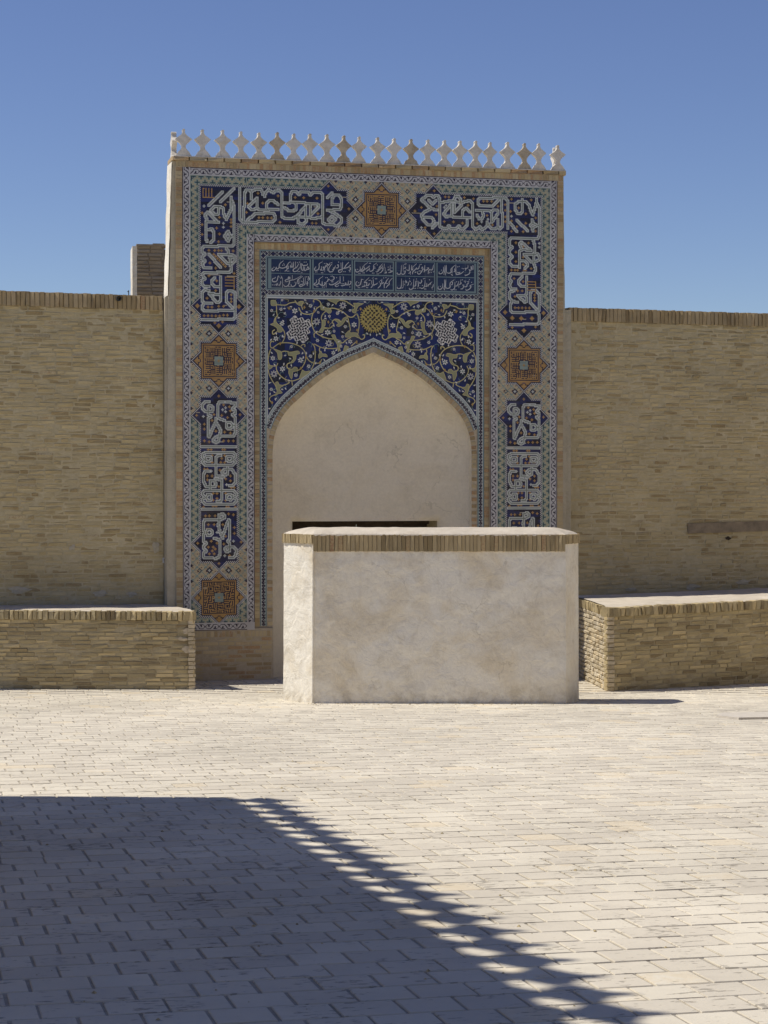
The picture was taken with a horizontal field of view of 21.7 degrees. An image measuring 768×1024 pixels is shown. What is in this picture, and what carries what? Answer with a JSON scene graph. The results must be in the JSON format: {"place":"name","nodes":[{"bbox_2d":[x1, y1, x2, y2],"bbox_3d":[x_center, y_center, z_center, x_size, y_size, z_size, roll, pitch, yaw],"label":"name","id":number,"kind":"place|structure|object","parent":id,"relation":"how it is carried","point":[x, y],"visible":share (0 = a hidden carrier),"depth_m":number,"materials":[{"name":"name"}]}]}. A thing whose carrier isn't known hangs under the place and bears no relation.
{"place":"outdoors","nodes":[
{"label":"outdoors","id":0,"kind":"place"},
{"bbox_2d":[0,677,767,1023],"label":"ground","id":1,"kind":"structure","parent":0,"point":[128,911],"depth_m":11.87,"materials":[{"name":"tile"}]},
{"bbox_2d":[0,290,163,605],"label":"brick wall","id":2,"kind":"structure","parent":1,"relation":"on","point":[81,461],"depth_m":28.62,"materials":[{"name":"brick"}]},
{"bbox_2d":[0,604,195,689],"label":"brick platform","id":3,"kind":"structure","parent":1,"relation":"on","point":[129,646],"depth_m":27.57,"materials":[{"name":"beige brick"}]},
{"bbox_2d":[130,243,165,309],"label":"brick pier","id":4,"kind":"structure","parent":1,"relation":"on","point":[147,261],"depth_m":34.61,"materials":[{"name":"brown brick"}]},
{"bbox_2d":[163,129,570,680],"bbox_3d":[-0.615,-1.334,31.370,6.161,8.442,4.042,0,1,-14],"label":"tiled portal","id":5,"kind":"object","parent":1,"relation":"on","point":[359,341],"visible":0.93,"depth_m":29.49,"materials":[{"name":"blue tile"}]},
{"bbox_2d":[292,524,355,529],"bbox_3d":[-0.969,1.495,30.510,1.099,2.612,0.070,0,1,-14],"label":"door leaf","id":6,"kind":"structure","parent":5,"relation":"in","point":[294,527],"depth_m":30.45,"materials":[{"name":"brown wood"}]},
{"bbox_2d":[356,524,426,526],"bbox_3d":[0.117,1.491,30.777,1.099,2.612,0.070,0,1,-14],"label":"door leaf","id":7,"kind":"structure","parent":5,"relation":"in","point":[357,525],"depth_m":30.72,"materials":[{"name":"brown wood"}]},
{"bbox_2d":[282,527,579,703],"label":"screen block","id":8,"kind":"structure","parent":1,"relation":"on","point":[432,615],"depth_m":25.06,"materials":[{"name":"white paint"}]},
{"bbox_2d":[565,307,767,595],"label":"brick wall","id":9,"kind":"structure","parent":1,"relation":"on","point":[669,451],"depth_m":30.77,"materials":[{"name":"beige brick"}]},
{"bbox_2d":[578,588,767,690],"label":"brick platform","id":10,"kind":"structure","parent":1,"relation":"on","point":[646,641],"depth_m":27.96,"materials":[{"name":"beige brick"}]},
{"bbox_2d":[716,712,767,719],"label":"stone slab","id":11,"kind":"structure","parent":1,"relation":"on","point":[745,715],"depth_m":22.74,"materials":[{"name":"white stone"}]},
{"bbox_2d":[0,0,767,312],"label":"sky","id":12,"kind":"structure","parent":0,"point":[657,110],"materials":[{"name":"blue"}]}
]}

